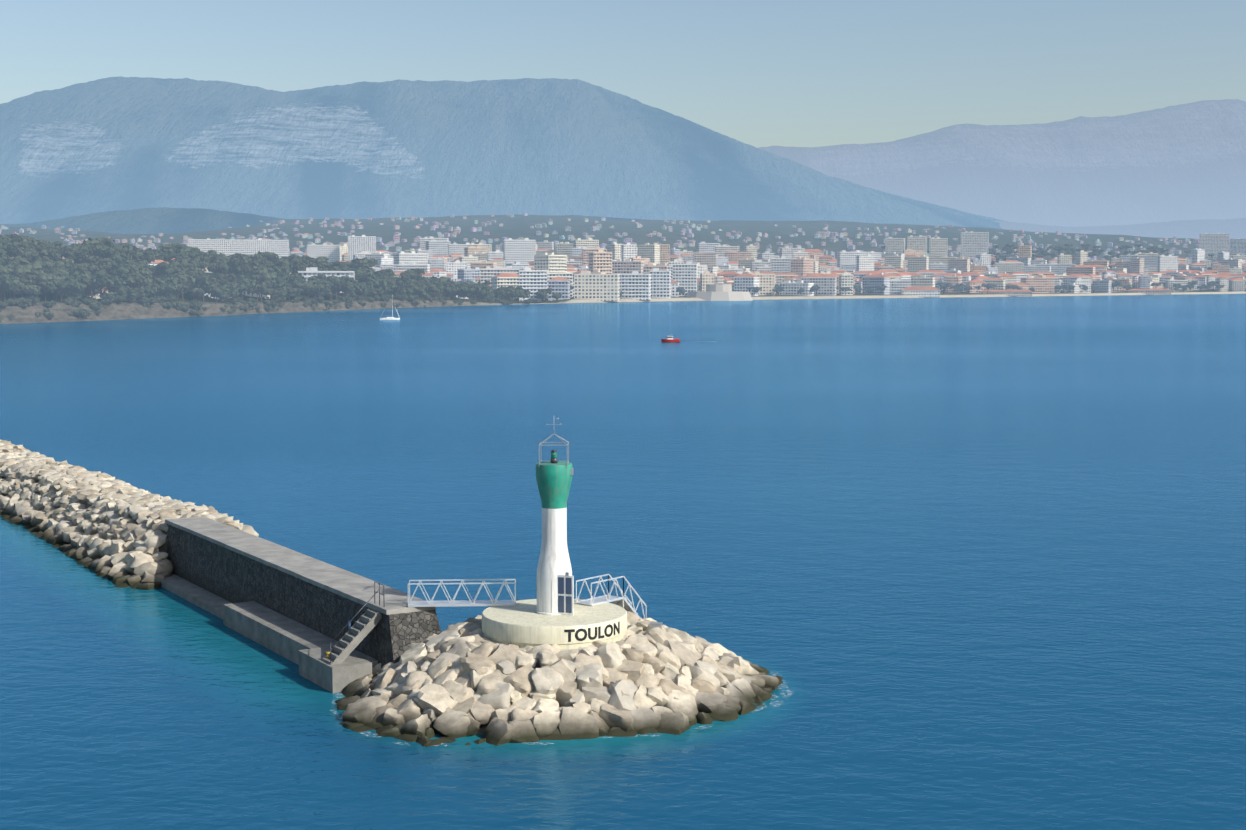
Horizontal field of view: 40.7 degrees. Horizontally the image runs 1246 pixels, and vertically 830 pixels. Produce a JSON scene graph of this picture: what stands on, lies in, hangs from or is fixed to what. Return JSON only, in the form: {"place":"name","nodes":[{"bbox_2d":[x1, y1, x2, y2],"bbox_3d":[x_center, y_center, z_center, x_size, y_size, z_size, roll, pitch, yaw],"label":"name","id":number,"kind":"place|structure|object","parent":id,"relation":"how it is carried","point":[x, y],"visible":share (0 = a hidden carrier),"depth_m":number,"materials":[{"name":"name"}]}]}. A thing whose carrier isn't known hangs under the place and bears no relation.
{"place":"outdoors","nodes":[
{"label":"outdoors","id":0,"kind":"place"},
{"bbox_2d":[535,461,572,614],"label":"lighthouse tower","id":1,"kind":"structure","parent":0,"point":[553,480],"depth_m":74.36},
{"bbox_2d":[539,418,568,466],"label":"lighthouse lantern","id":2,"kind":"object","parent":1,"relation":"on","point":[553,458],"visible":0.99,"depth_m":74.50,"materials":[{"name":"grey metal"}]},
{"bbox_2d":[557,572,573,615],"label":"solar panel","id":3,"kind":"object","parent":1,"relation":"attached to","point":[566,594],"visible":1,"depth_m":74.20,"materials":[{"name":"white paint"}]},
{"bbox_2d":[0,294,1245,829],"bbox_3d":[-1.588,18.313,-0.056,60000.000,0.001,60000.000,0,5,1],"label":"sea water","id":4,"kind":"structure","parent":0,"point":[956,562],"depth_m":116.81,"materials":[{"name":"blue liquid"}]},
{"bbox_2d":[0,440,258,589],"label":"rock breakwater","id":5,"kind":"object","parent":4,"relation":"in","point":[120,547],"depth_m":116.23,"materials":[{"name":"beige stone"}]},
{"bbox_2d":[161,516,440,692],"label":"jetty wall","id":6,"kind":"structure","parent":4,"relation":"in","point":[299,609],"depth_m":85.16,"materials":[{"name":"grey concrete"}]},
{"bbox_2d":[321,581,384,664],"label":"jetty fittings","id":7,"kind":"object","parent":6,"relation":"attached to","point":[363,626],"visible":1,"depth_m":75.91,"materials":[{"name":"grey concrete"}]},
{"bbox_2d":[408,579,515,606],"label":"footbridge","id":8,"kind":"object","parent":6,"relation":"on","point":[456,603],"visible":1,"depth_m":76.67,"materials":[{"name":"silver metal"}]},
{"bbox_2d":[334,611,782,746],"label":"mound rocks","id":9,"kind":"object","parent":4,"relation":"in","point":[466,678],"visible":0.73,"depth_m":69.88,"materials":[{"name":"stone"}]},
{"bbox_2d":[482,599,626,648],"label":"lighthouse base","id":10,"kind":"object","parent":9,"relation":"on","point":[522,624],"visible":0.81,"depth_m":73.19,"materials":[{"name":"white concrete"}]},
{"bbox_2d":[564,621,619,641],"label":"lettering","id":11,"kind":"object","parent":10,"relation":"attached to","point":[569,631],"visible":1,"depth_m":72.52,"materials":[{"name":"black paint"}]},
{"bbox_2d":[576,574,646,618],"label":"gangway","id":12,"kind":"object","parent":9,"relation":"on","point":[623,602],"visible":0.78,"depth_m":78.12,"materials":[{"name":"silver metal"}]},
{"bbox_2d":[0,214,1245,323],"bbox_3d":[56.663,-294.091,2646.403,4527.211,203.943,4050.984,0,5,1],"label":"coast terrain","id":13,"kind":"structure","parent":0,"point":[516,226],"depth_m":3571.64,"materials":[{"name":"green plant"}]},
{"bbox_2d":[0,265,12,275],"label":"tree","id":14,"kind":"object","parent":13,"relation":"on","point":[6,270],"visible":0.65,"depth_m":757.21,"materials":[{"name":"green plant"}]},
{"bbox_2d":[0,274,20,300],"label":"tree","id":15,"kind":"object","parent":13,"relation":"on","point":[6,278],"visible":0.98,"depth_m":733.42,"materials":[{"name":"green plant"}]},
{"bbox_2d":[1,279,26,296],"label":"tree","id":16,"kind":"object","parent":13,"relation":"on","point":[17,287],"visible":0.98,"depth_m":736.54,"materials":[{"name":"green plant"}]},
{"bbox_2d":[7,265,31,297],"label":"tree","id":17,"kind":"object","parent":13,"relation":"on","point":[19,270],"visible":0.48,"depth_m":761.05,"materials":[{"name":"green plant"}]},
{"bbox_2d":[8,238,33,249],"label":"tree","id":18,"kind":"object","parent":13,"relation":"on","point":[26,243],"visible":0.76,"depth_m":884.24,"materials":[{"name":"green plant"}]},
{"bbox_2d":[5,258,38,267],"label":"tree","id":19,"kind":"object","parent":13,"relation":"on","point":[10,262],"visible":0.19,"depth_m":804.05,"materials":[{"name":"green plant"}]},
{"bbox_2d":[9,234,40,244],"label":"tree","id":20,"kind":"object","parent":13,"relation":"on","point":[34,241],"visible":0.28,"depth_m":904.78,"materials":[{"name":"green plant"}]},
{"bbox_2d":[12,247,38,255],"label":"tree","id":21,"kind":"object","parent":13,"relation":"on","point":[16,250],"visible":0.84,"depth_m":850.75,"materials":[{"name":"green plant"}]},
{"bbox_2d":[17,251,40,262],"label":"tree","id":22,"kind":"object","parent":13,"relation":"on","point":[34,256],"visible":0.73,"depth_m":848.07,"materials":[{"name":"green plant"}]},
{"bbox_2d":[24,285,40,304],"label":"tree","id":23,"kind":"object","parent":13,"relation":"on","point":[32,290],"visible":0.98,"depth_m":743.02,"materials":[{"name":"green plant"}]},
{"bbox_2d":[13,260,53,274],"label":"tree","id":24,"kind":"object","parent":13,"relation":"on","point":[39,266],"visible":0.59,"depth_m":775.74,"materials":[{"name":"green plant"}]},
{"bbox_2d":[19,271,54,297],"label":"tree","id":25,"kind":"object","parent":13,"relation":"on","point":[41,279],"visible":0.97,"depth_m":751.65,"materials":[{"name":"green plant"}]},
{"bbox_2d":[35,245,58,258],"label":"tree","id":26,"kind":"object","parent":13,"relation":"on","point":[45,251],"visible":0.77,"depth_m":864.21,"materials":[{"name":"green plant"}]},
{"bbox_2d":[36,279,60,300],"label":"tree","id":27,"kind":"object","parent":13,"relation":"on","point":[53,287],"visible":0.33,"depth_m":764.47,"materials":[{"name":"green plant"}]},
{"bbox_2d":[37,241,62,249],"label":"tree","id":28,"kind":"object","parent":13,"relation":"on","point":[55,245],"visible":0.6,"depth_m":960.02,"materials":[{"name":"green plant"}]},
{"bbox_2d":[45,268,84,301],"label":"tree","id":29,"kind":"object","parent":13,"relation":"on","point":[56,273],"visible":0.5,"depth_m":777.86,"materials":[{"name":"green plant"}]},
{"bbox_2d":[55,257,74,265],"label":"tree","id":30,"kind":"object","parent":13,"relation":"on","point":[67,260],"visible":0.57,"depth_m":872.67,"materials":[{"name":"green plant"}]},
{"bbox_2d":[53,275,77,301],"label":"tree","id":31,"kind":"object","parent":13,"relation":"on","point":[70,279],"visible":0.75,"depth_m":769.27,"materials":[{"name":"green plant"}]},
{"bbox_2d":[55,281,87,296],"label":"tree","id":32,"kind":"object","parent":13,"relation":"on","point":[78,287],"visible":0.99,"depth_m":768.87,"materials":[{"name":"green plant"}]},
{"bbox_2d":[63,249,88,262],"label":"tree","id":33,"kind":"object","parent":13,"relation":"on","point":[80,255],"visible":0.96,"depth_m":893.67,"materials":[{"name":"green plant"}]},
{"bbox_2d":[60,246,92,262],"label":"tree","id":34,"kind":"object","parent":13,"relation":"on","point":[74,248],"visible":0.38,"depth_m":910.37,"materials":[{"name":"green plant"}]},
{"bbox_2d":[68,243,94,254],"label":"tree","id":35,"kind":"object","parent":13,"relation":"on","point":[78,246],"visible":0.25,"depth_m":921.50,"materials":[{"name":"green plant"}]},
{"bbox_2d":[70,270,112,299],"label":"tree","id":36,"kind":"object","parent":13,"relation":"on","point":[89,277],"visible":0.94,"depth_m":784.30,"materials":[{"name":"green plant"}]},
{"bbox_2d":[82,237,115,245],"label":"tree","id":37,"kind":"object","parent":13,"relation":"on","point":[98,241],"visible":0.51,"depth_m":946.74,"materials":[{"name":"green plant"}]},
{"bbox_2d":[99,292,117,304],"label":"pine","id":38,"kind":"object","parent":13,"relation":"on","point":[108,295],"visible":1,"depth_m":801.04,"materials":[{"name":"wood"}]},
{"bbox_2d":[91,244,127,257],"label":"tree","id":39,"kind":"object","parent":13,"relation":"on","point":[99,248],"visible":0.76,"depth_m":909.42,"materials":[{"name":"green plant"}]},
{"bbox_2d":[94,275,125,303],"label":"tree","id":40,"kind":"object","parent":13,"relation":"on","point":[117,281],"visible":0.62,"depth_m":801.11,"materials":[{"name":"green plant"}]},
{"bbox_2d":[94,247,132,259],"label":"tree","id":41,"kind":"object","parent":13,"relation":"on","point":[111,251],"visible":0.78,"depth_m":909.84,"materials":[{"name":"green plant"}]},
{"bbox_2d":[111,285,126,295],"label":"tree","id":42,"kind":"object","parent":13,"relation":"on","point":[121,290],"visible":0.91,"depth_m":811.56,"materials":[{"name":"green plant"}]},
{"bbox_2d":[106,243,137,251],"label":"tree","id":43,"kind":"object","parent":13,"relation":"on","point":[129,247],"visible":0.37,"depth_m":972.86,"materials":[{"name":"green plant"}]},
{"bbox_2d":[111,268,137,276],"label":"tree","id":44,"kind":"object","parent":13,"relation":"on","point":[120,271],"visible":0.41,"depth_m":852.62,"materials":[{"name":"green plant"}]},
{"bbox_2d":[105,262,145,274],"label":"tree","id":45,"kind":"object","parent":13,"relation":"on","point":[112,268],"visible":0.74,"depth_m":860.01,"materials":[{"name":"green plant"}]},
{"bbox_2d":[119,286,137,302],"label":"tree","id":46,"kind":"object","parent":13,"relation":"on","point":[131,292],"visible":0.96,"depth_m":818.35,"materials":[{"name":"green plant"}]},
{"bbox_2d":[118,272,149,300],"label":"tree","id":47,"kind":"object","parent":13,"relation":"on","point":[128,278],"visible":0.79,"depth_m":831.82,"materials":[{"name":"green plant"}]},
{"bbox_2d":[127,251,155,263],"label":"tree","id":48,"kind":"object","parent":13,"relation":"on","point":[149,256],"visible":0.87,"depth_m":937.25,"materials":[{"name":"green plant"}]},
{"bbox_2d":[145,261,183,274],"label":"tree","id":49,"kind":"object","parent":13,"relation":"on","point":[167,268],"visible":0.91,"depth_m":902.40,"materials":[{"name":"green plant"}]},
{"bbox_2d":[154,251,174,260],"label":"tree","id":50,"kind":"object","parent":13,"relation":"on","point":[167,256],"visible":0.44,"depth_m":1017.98,"materials":[{"name":"green plant"}]},
{"bbox_2d":[150,276,183,295],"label":"tree","id":51,"kind":"object","parent":13,"relation":"on","point":[161,281],"visible":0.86,"depth_m":854.59,"materials":[{"name":"green plant"}]},
{"bbox_2d":[157,283,177,296],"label":"tree","id":52,"kind":"object","parent":13,"relation":"on","point":[168,287],"visible":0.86,"depth_m":848.42,"materials":[{"name":"green plant"}]},
{"bbox_2d":[158,243,187,252],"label":"tree","id":53,"kind":"object","parent":13,"relation":"on","point":[169,247],"visible":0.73,"depth_m":1061.06,"materials":[{"name":"green plant"}]},
{"bbox_2d":[164,273,198,300],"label":"tree","id":54,"kind":"object","parent":13,"relation":"on","point":[187,279],"visible":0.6,"depth_m":874.72,"materials":[{"name":"green plant"}]},
{"bbox_2d":[173,283,189,300],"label":"tree","id":55,"kind":"object","parent":13,"relation":"on","point":[183,288],"visible":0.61,"depth_m":869.93,"materials":[{"name":"green plant"}]},
{"bbox_2d":[168,260,196,268],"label":"tree","id":56,"kind":"object","parent":13,"relation":"on","point":[186,264],"visible":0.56,"depth_m":969.38,"materials":[{"name":"green plant"}]},
{"bbox_2d":[175,247,199,254],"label":"tree","id":57,"kind":"object","parent":13,"relation":"on","point":[186,250],"visible":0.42,"depth_m":1061.73,"materials":[{"name":"green plant"}]},
{"bbox_2d":[179,250,200,259],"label":"tree","id":58,"kind":"object","parent":13,"relation":"on","point":[193,255],"visible":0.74,"depth_m":1020.74,"materials":[{"name":"green plant"}]},
{"bbox_2d":[179,258,208,268],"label":"tree","id":59,"kind":"object","parent":13,"relation":"on","point":[200,264],"visible":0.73,"depth_m":979.92,"materials":[{"name":"green plant"}]},
{"bbox_2d":[186,282,204,300],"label":"tree","id":60,"kind":"object","parent":13,"relation":"on","point":[194,286],"visible":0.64,"depth_m":888.20,"materials":[{"name":"green plant"}]},
{"bbox_2d":[189,288,204,300],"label":"tree","id":61,"kind":"object","parent":13,"relation":"on","point":[199,292],"visible":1,"depth_m":879.41,"materials":[{"name":"green plant"}]},
{"bbox_2d":[191,274,217,301],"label":"tree","id":62,"kind":"object","parent":13,"relation":"on","point":[209,280],"visible":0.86,"depth_m":888.31,"materials":[{"name":"green plant"}]},
{"bbox_2d":[198,252,213,271],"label":"tree","id":63,"kind":"object","parent":13,"relation":"on","point":[206,256],"visible":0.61,"depth_m":1054.55,"materials":[{"name":"green plant"}]},
{"bbox_2d":[207,284,225,303],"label":"tree","id":64,"kind":"object","parent":13,"relation":"on","point":[216,289],"visible":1,"depth_m":895.64,"materials":[{"name":"green plant"}]},
{"bbox_2d":[207,262,229,273],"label":"tree","id":65,"kind":"object","parent":13,"relation":"on","point":[219,267],"visible":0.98,"depth_m":1018.16,"materials":[{"name":"green plant"}]},
{"bbox_2d":[211,290,229,303],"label":"tree","id":66,"kind":"object","parent":13,"relation":"on","point":[225,295],"visible":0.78,"depth_m":903.41,"materials":[{"name":"green plant"}]},
{"bbox_2d":[210,255,242,273],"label":"tree","id":67,"kind":"object","parent":13,"relation":"on","point":[231,261],"visible":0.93,"depth_m":1030.49,"materials":[{"name":"green plant"}]},
{"bbox_2d":[222,282,239,302],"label":"tree","id":68,"kind":"object","parent":13,"relation":"on","point":[233,288],"visible":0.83,"depth_m":910.82,"materials":[{"name":"green plant"}]},
{"bbox_2d":[229,253,251,262],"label":"tree","id":69,"kind":"object","parent":13,"relation":"on","point":[243,256],"visible":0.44,"depth_m":1153.92,"materials":[{"name":"green plant"}]},
{"bbox_2d":[42,256,468,300],"bbox_3d":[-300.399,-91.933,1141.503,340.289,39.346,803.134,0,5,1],"label":"houses","id":70,"kind":"structure","parent":13,"relation":"on","point":[156,262],"depth_m":992.15,"materials":[{"name":"tile"}]},
{"bbox_2d":[247,280,267,303],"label":"tree","id":71,"kind":"object","parent":13,"relation":"on","point":[260,287],"visible":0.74,"depth_m":952.37,"materials":[{"name":"green plant"}]},
{"bbox_2d":[245,272,276,302],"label":"tree","id":72,"kind":"object","parent":13,"relation":"on","point":[267,278],"visible":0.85,"depth_m":958.61,"materials":[{"name":"green plant"}]},
{"bbox_2d":[248,268,273,274],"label":"tree","id":73,"kind":"object","parent":13,"relation":"on","point":[262,270],"visible":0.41,"depth_m":1035.93,"materials":[{"name":"green plant"}]},
{"bbox_2d":[249,253,278,262],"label":"tree","id":74,"kind":"object","parent":13,"relation":"on","point":[267,257],"visible":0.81,"depth_m":1131.93,"materials":[{"name":"green plant"}]},
{"bbox_2d":[280,286,296,300],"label":"tree","id":75,"kind":"object","parent":13,"relation":"on","point":[289,291],"visible":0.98,"depth_m":1001.66,"materials":[{"name":"green plant"}]},
{"bbox_2d":[274,257,303,273],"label":"tree","id":76,"kind":"object","parent":13,"relation":"on","point":[295,262],"visible":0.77,"depth_m":1097.54,"materials":[{"name":"green plant"}]},
{"bbox_2d":[281,254,311,263],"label":"tree","id":77,"kind":"object","parent":13,"relation":"on","point":[306,259],"visible":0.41,"depth_m":1154.22,"materials":[{"name":"green plant"}]},
{"bbox_2d":[291,282,322,301],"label":"tree","id":78,"kind":"object","parent":13,"relation":"on","point":[309,286],"visible":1,"depth_m":1016.08,"materials":[{"name":"green plant"}]},
{"bbox_2d":[309,257,328,266],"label":"tree","id":79,"kind":"object","parent":13,"relation":"on","point":[322,261],"visible":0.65,"depth_m":1201.95,"materials":[{"name":"green plant"}]},
{"bbox_2d":[0,207,642,233],"bbox_3d":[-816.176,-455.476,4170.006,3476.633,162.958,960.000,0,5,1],"label":"faron foothills","id":80,"kind":"structure","parent":13,"relation":"on","point":[164,220],"depth_m":4338.73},
{"bbox_2d":[316,285,331,296],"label":"tree","id":81,"kind":"object","parent":13,"relation":"on","point":[327,292],"visible":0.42,"depth_m":1048.83,"materials":[{"name":"green plant"}]},
{"bbox_2d":[318,280,344,299],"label":"tree","id":82,"kind":"object","parent":13,"relation":"on","point":[332,284],"visible":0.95,"depth_m":1054.97,"materials":[{"name":"green plant"}]},
{"bbox_2d":[321,275,353,298],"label":"tree","id":83,"kind":"object","parent":13,"relation":"on","point":[346,279],"visible":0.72,"depth_m":1062.80,"materials":[{"name":"green plant"}]},
{"bbox_2d":[326,261,350,268],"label":"tree","id":84,"kind":"object","parent":13,"relation":"on","point":[337,263],"visible":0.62,"depth_m":1202.45,"materials":[{"name":"green plant"}]},
{"bbox_2d":[340,282,355,301],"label":"tree","id":85,"kind":"object","parent":13,"relation":"on","point":[346,289],"visible":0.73,"depth_m":1073.46,"materials":[{"name":"green plant"}]},
{"bbox_2d":[346,269,372,294],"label":"tree","id":86,"kind":"object","parent":13,"relation":"on","point":[366,276],"visible":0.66,"depth_m":1145.96,"materials":[{"name":"green plant"}]},
{"bbox_2d":[351,258,374,267],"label":"tree","id":87,"kind":"object","parent":13,"relation":"on","point":[364,262],"visible":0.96,"depth_m":1252.20,"materials":[{"name":"green plant"}]},
{"bbox_2d":[364,278,389,294],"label":"tree","id":88,"kind":"object","parent":13,"relation":"on","point":[380,282],"visible":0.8,"depth_m":1153.45,"materials":[{"name":"green plant"}]},
{"bbox_2d":[399,272,421,279],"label":"tree","id":89,"kind":"object","parent":13,"relation":"on","point":[407,276],"visible":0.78,"depth_m":1278.76,"materials":[{"name":"green plant"}]},
{"bbox_2d":[405,268,426,274],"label":"tree","id":90,"kind":"object","parent":13,"relation":"on","point":[415,271],"visible":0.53,"depth_m":1340.27,"materials":[{"name":"green plant"}]},
{"bbox_2d":[414,287,427,300],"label":"tree","id":91,"kind":"object","parent":13,"relation":"on","point":[422,292],"visible":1,"depth_m":1194.74,"materials":[{"name":"green plant"}]},
{"bbox_2d":[430,278,455,296],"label":"tree","id":92,"kind":"object","parent":13,"relation":"on","point":[444,282],"visible":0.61,"depth_m":1242.60,"materials":[{"name":"green plant"}]},
{"bbox_2d":[464,284,482,299],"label":"tree","id":93,"kind":"object","parent":13,"relation":"on","point":[477,288],"visible":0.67,"depth_m":1281.76,"materials":[{"name":"green plant"}]},
{"bbox_2d":[505,289,519,300],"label":"tree","id":94,"kind":"object","parent":13,"relation":"on","point":[512,293],"visible":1,"depth_m":1331.80,"materials":[{"name":"green plant"}]},
{"bbox_2d":[0,76,1029,231],"bbox_3d":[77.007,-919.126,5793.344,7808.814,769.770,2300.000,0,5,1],"label":"mountain","id":95,"kind":"structure","parent":13,"relation":"on","point":[422,149],"depth_m":5646.04,"materials":[{"name":"stone"}]},
{"bbox_2d":[0,213,1245,268],"bbox_3d":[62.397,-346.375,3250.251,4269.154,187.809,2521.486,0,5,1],"label":"houses","id":96,"kind":"structure","parent":13,"relation":"on","point":[737,235],"depth_m":3633.62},
{"bbox_2d":[188,231,1245,300],"bbox_3d":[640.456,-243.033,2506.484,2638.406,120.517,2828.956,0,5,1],"label":"city buildings","id":97,"kind":"structure","parent":13,"relation":"on","point":[595,271],"depth_m":2242.81,"materials":[{"name":"concrete"}]},
{"bbox_2d":[687,284,752,300],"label":"building","id":98,"kind":"structure","parent":13,"relation":"on","point":[718,292],"depth_m":1593.20,"materials":[{"name":"stone"}]},
{"bbox_2d":[758,99,1245,226],"bbox_3d":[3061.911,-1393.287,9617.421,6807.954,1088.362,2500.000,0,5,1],"label":"mountain","id":99,"kind":"structure","parent":13,"relation":"on","point":[1187,161],"depth_m":9803.00,"materials":[{"name":"stone"}]},
{"bbox_2d":[902,287,1170,296],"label":"beach pavilions","id":100,"kind":"object","parent":13,"relation":"on","point":[925,291],"visible":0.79,"depth_m":1993.74,"materials":[{"name":"tile"}]},
{"bbox_2d":[0,0,1245,147],"label":"sky","id":101,"kind":"structure","parent":0,"point":[756,73],"materials":[{"name":"blue"}]},
{"bbox_2d":[993,218,1245,238],"bbox_3d":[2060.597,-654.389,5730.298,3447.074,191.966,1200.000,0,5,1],"label":"hills","id":102,"kind":"structure","parent":0,"point":[1233,228],"depth_m":5837.43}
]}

